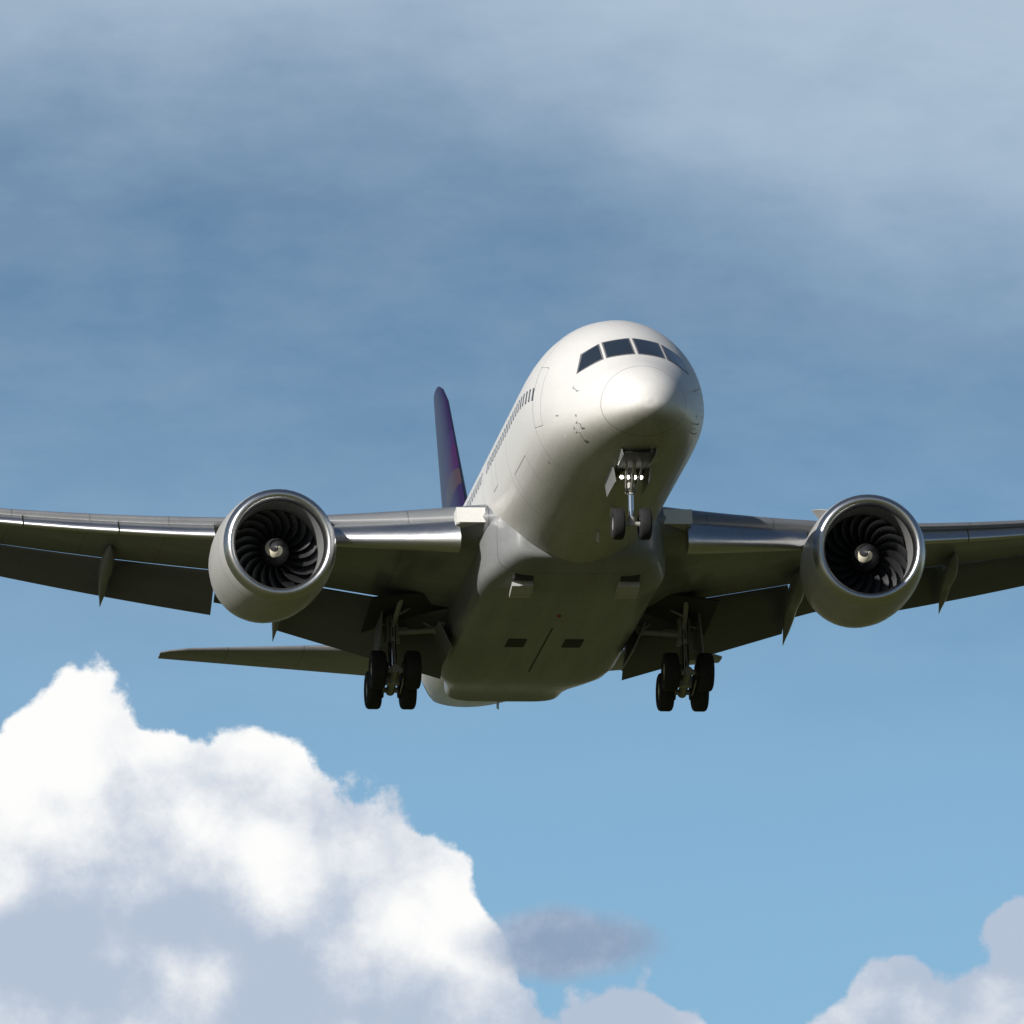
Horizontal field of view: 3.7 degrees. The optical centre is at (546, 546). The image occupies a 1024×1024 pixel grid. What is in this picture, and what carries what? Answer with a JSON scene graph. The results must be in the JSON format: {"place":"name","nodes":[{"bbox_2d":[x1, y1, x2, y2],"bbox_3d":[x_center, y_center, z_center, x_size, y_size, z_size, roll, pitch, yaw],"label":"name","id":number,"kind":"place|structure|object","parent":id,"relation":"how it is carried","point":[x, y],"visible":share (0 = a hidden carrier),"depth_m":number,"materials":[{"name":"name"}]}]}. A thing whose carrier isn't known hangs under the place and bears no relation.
{"place":"outdoors","nodes":[
{"label":"outdoors","id":0,"kind":"place"},
{"bbox_2d":[0,504,494,607],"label":"wing","id":1,"kind":"structure","parent":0,"point":[437,578],"depth_m":518.95,"materials":[{"name":"grey metal"}]},
{"bbox_2d":[98,544,279,641],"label":"flap track fairings","id":2,"kind":"object","parent":1,"relation":"attached to","point":[106,567],"visible":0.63,"depth_m":522.66,"materials":[{"name":"grey paint"}]},
{"bbox_2d":[0,544,447,678],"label":"wing flaps","id":3,"kind":"object","parent":1,"relation":"attached to","point":[331,618],"visible":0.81,"depth_m":523.48,"materials":[{"name":"grey paint"}]},
{"bbox_2d":[0,514,460,551],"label":"slats","id":4,"kind":"object","parent":1,"relation":"attached to","point":[441,536],"visible":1,"depth_m":514.39,"materials":[{"name":"metal"}]},
{"bbox_2d":[208,491,335,622],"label":"nacelle","id":5,"kind":"object","parent":1,"relation":"attached to","point":[234,596],"visible":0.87,"depth_m":512.25,"materials":[{"name":"paint"}]},
{"bbox_2d":[223,489,335,599],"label":"engine inlet lip","id":6,"kind":"object","parent":5,"relation":"attached to","point":[244,508],"visible":0.89,"depth_m":511.14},
{"bbox_2d":[239,501,323,576],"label":"engine inlet liner","id":7,"kind":"object","parent":6,"relation":"attached to","point":[305,517],"visible":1,"depth_m":512.30,"materials":[{"name":"grey metal"}]},
{"bbox_2d":[261,538,288,565],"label":"spinner","id":8,"kind":"object","parent":7,"relation":"attached to","point":[274,551],"visible":1,"depth_m":512.12,"materials":[{"name":"metal"}]},
{"bbox_2d":[236,520,314,587],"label":"fan shadow","id":9,"kind":"object","parent":7,"relation":"attached to","point":[308,575],"visible":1,"depth_m":513.27,"materials":[{"name":"grey metal"}]},
{"bbox_2d":[235,510,316,587],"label":"fan blades","id":10,"kind":"object","parent":7,"relation":"attached to","point":[255,533],"visible":1,"depth_m":512.65,"materials":[{"name":"black metal"}]},
{"bbox_2d":[0,0,1023,1023],"label":"sky","id":11,"kind":"structure","parent":0,"point":[248,248],"materials":[{"name":"blue"}]},
{"bbox_2d":[361,452,719,699],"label":"landing gear bays","id":12,"kind":"object","parent":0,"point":[418,603],"visible":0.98,"depth_m":521.16,"materials":[{"name":"grey metal"}]},
{"bbox_2d":[373,611,703,670],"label":"main gear doors","id":13,"kind":"structure","parent":12,"relation":"on","point":[443,645],"depth_m":521.87,"materials":[{"name":"grey paint"}]},
{"bbox_2d":[380,461,697,697],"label":"landing gear struts","id":14,"kind":"object","parent":12,"relation":"attached to","point":[396,670],"visible":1,"depth_m":521.53,"materials":[{"name":"grey metal"}]},
{"bbox_2d":[366,518,698,699],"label":"wheel hubs","id":15,"kind":"object","parent":14,"relation":"attached to","point":[663,667],"visible":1,"depth_m":521.89,"materials":[{"name":"metal"}]},
{"bbox_2d":[364,508,714,711],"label":"tires","id":16,"kind":"object","parent":15,"relation":"on","point":[376,680],"visible":1,"depth_m":521.10,"materials":[{"name":"black rubber"}]},
{"bbox_2d":[388,494,688,668],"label":"shock absorber pistons","id":17,"kind":"object","parent":14,"relation":"attached to","point":[631,504],"visible":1,"depth_m":521.19,"materials":[{"name":"silver metal"}]},
{"bbox_2d":[604,447,657,497],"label":"nose gear doors","id":18,"kind":"structure","parent":12,"relation":"attached to","point":[610,480],"depth_m":498.84,"materials":[{"name":"white metal"}]},
{"bbox_2d":[421,320,703,706],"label":"fuselage","id":19,"kind":"object","parent":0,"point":[636,402],"visible":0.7,"depth_m":500.65,"materials":[{"name":"white paint"}]},
{"bbox_2d":[158,645,368,675],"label":"horizontal stabilizer","id":20,"kind":"object","parent":19,"relation":"attached to","point":[321,658],"visible":0.65,"depth_m":546.27,"materials":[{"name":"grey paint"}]},
{"bbox_2d":[434,386,466,507],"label":"fin","id":21,"kind":"object","parent":19,"relation":"attached to","point":[453,488],"visible":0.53,"depth_m":546.78,"materials":[{"name":"purple metal"}]},
{"bbox_2d":[467,388,533,505],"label":"cabin windows","id":22,"kind":"structure","parent":19,"relation":"attached to","point":[503,435],"depth_m":507.67,"materials":[{"name":"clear glass"}]},
{"bbox_2d":[441,516,664,701],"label":"belly fairing","id":23,"kind":"object","parent":19,"relation":"attached to","point":[487,618],"visible":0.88,"depth_m":517.30,"materials":[{"name":"grey paint"}]},
{"bbox_2d":[496,506,639,709],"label":"belly scoops","id":24,"kind":"object","parent":23,"relation":"attached to","point":[524,589],"visible":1,"depth_m":512.52,"materials":[{"name":"paint"}]},
{"bbox_2d":[505,573,639,671],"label":"belly air vents","id":25,"kind":"object","parent":23,"relation":"on","point":[567,643],"visible":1,"depth_m":520.05,"materials":[{"name":"grey"}]},
{"bbox_2d":[454,507,692,530],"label":"lamp housings","id":26,"kind":"object","parent":23,"relation":"on","point":[681,519],"visible":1,"depth_m":512.75,"materials":[{"name":"white paint"}]},
{"bbox_2d":[491,367,702,518],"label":"fuselage markings","id":27,"kind":"object","parent":19,"relation":"on","point":[548,461],"depth_m":503.31,"materials":[{"name":"grey"}]},
{"bbox_2d":[576,338,688,374],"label":"cockpit window frames","id":28,"kind":"structure","parent":19,"relation":"in","point":[626,354],"depth_m":498.41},
{"bbox_2d":[578,339,686,371],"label":"cockpit windows","id":29,"kind":"structure","parent":28,"relation":"in","point":[612,348],"depth_m":498.43,"materials":[{"name":"black glass"}]},
{"bbox_2d":[573,386,699,434],"bbox_3d":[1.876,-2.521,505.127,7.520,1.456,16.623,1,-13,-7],"label":"pitot probes","id":30,"kind":"object","parent":19,"relation":"attached to","point":[694,423],"visible":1,"depth_m":497.54,"materials":[{"name":"metal"}]},
{"bbox_2d":[609,649,721,670],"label":"horizontal stabilizer","id":31,"kind":"object","parent":19,"relation":"on","point":[618,665],"visible":0.11,"depth_m":549.20,"materials":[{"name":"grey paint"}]},
{"bbox_2d":[647,507,1023,606],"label":"wing","id":32,"kind":"structure","parent":19,"relation":"attached to","point":[704,575],"depth_m":519.77,"materials":[{"name":"grey metal"}]},
{"bbox_2d":[622,555,1023,679],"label":"wing flaps","id":33,"kind":"object","parent":32,"relation":"on","point":[743,618],"visible":0.68,"depth_m":524.78,"materials":[{"name":"grey paint"}]},
{"bbox_2d":[685,523,1023,553],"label":"slats","id":34,"kind":"object","parent":32,"relation":"attached to","point":[708,539],"visible":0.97,"depth_m":515.68,"materials":[{"name":"metal"}]},
{"bbox_2d":[800,502,925,627],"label":"nacelle","id":35,"kind":"object","parent":32,"relation":"on","point":[826,602],"visible":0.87,"depth_m":514.71,"materials":[{"name":"paint"}]},
{"bbox_2d":[813,494,924,604],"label":"engine inlet lip","id":36,"kind":"object","parent":35,"relation":"attached to","point":[832,582],"visible":0.96,"depth_m":513.54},
{"bbox_2d":[828,506,912,578],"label":"engine inlet liner","id":37,"kind":"object","parent":36,"relation":"attached to","point":[894,521],"visible":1,"depth_m":514.69,"materials":[{"name":"grey metal"}]},
{"bbox_2d":[825,519,903,584],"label":"fan shadow","id":38,"kind":"object","parent":37,"relation":"attached to","point":[826,544],"visible":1,"depth_m":515.70,"materials":[{"name":"grey metal"}]},
{"bbox_2d":[825,515,906,592],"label":"fan blades","id":39,"kind":"object","parent":37,"relation":"on","point":[885,540],"visible":1,"depth_m":515.05,"materials":[{"name":"black metal"}]},
{"bbox_2d":[851,543,878,570],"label":"spinner","id":40,"kind":"object","parent":39,"relation":"attached to","point":[864,556],"visible":1,"depth_m":514.52,"materials":[{"name":"metal"}]},
{"bbox_2d":[783,552,957,643],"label":"flap track fairings","id":41,"kind":"object","parent":32,"relation":"on","point":[794,596],"visible":0.92,"depth_m":524.61,"materials":[{"name":"grey paint"}]}
]}

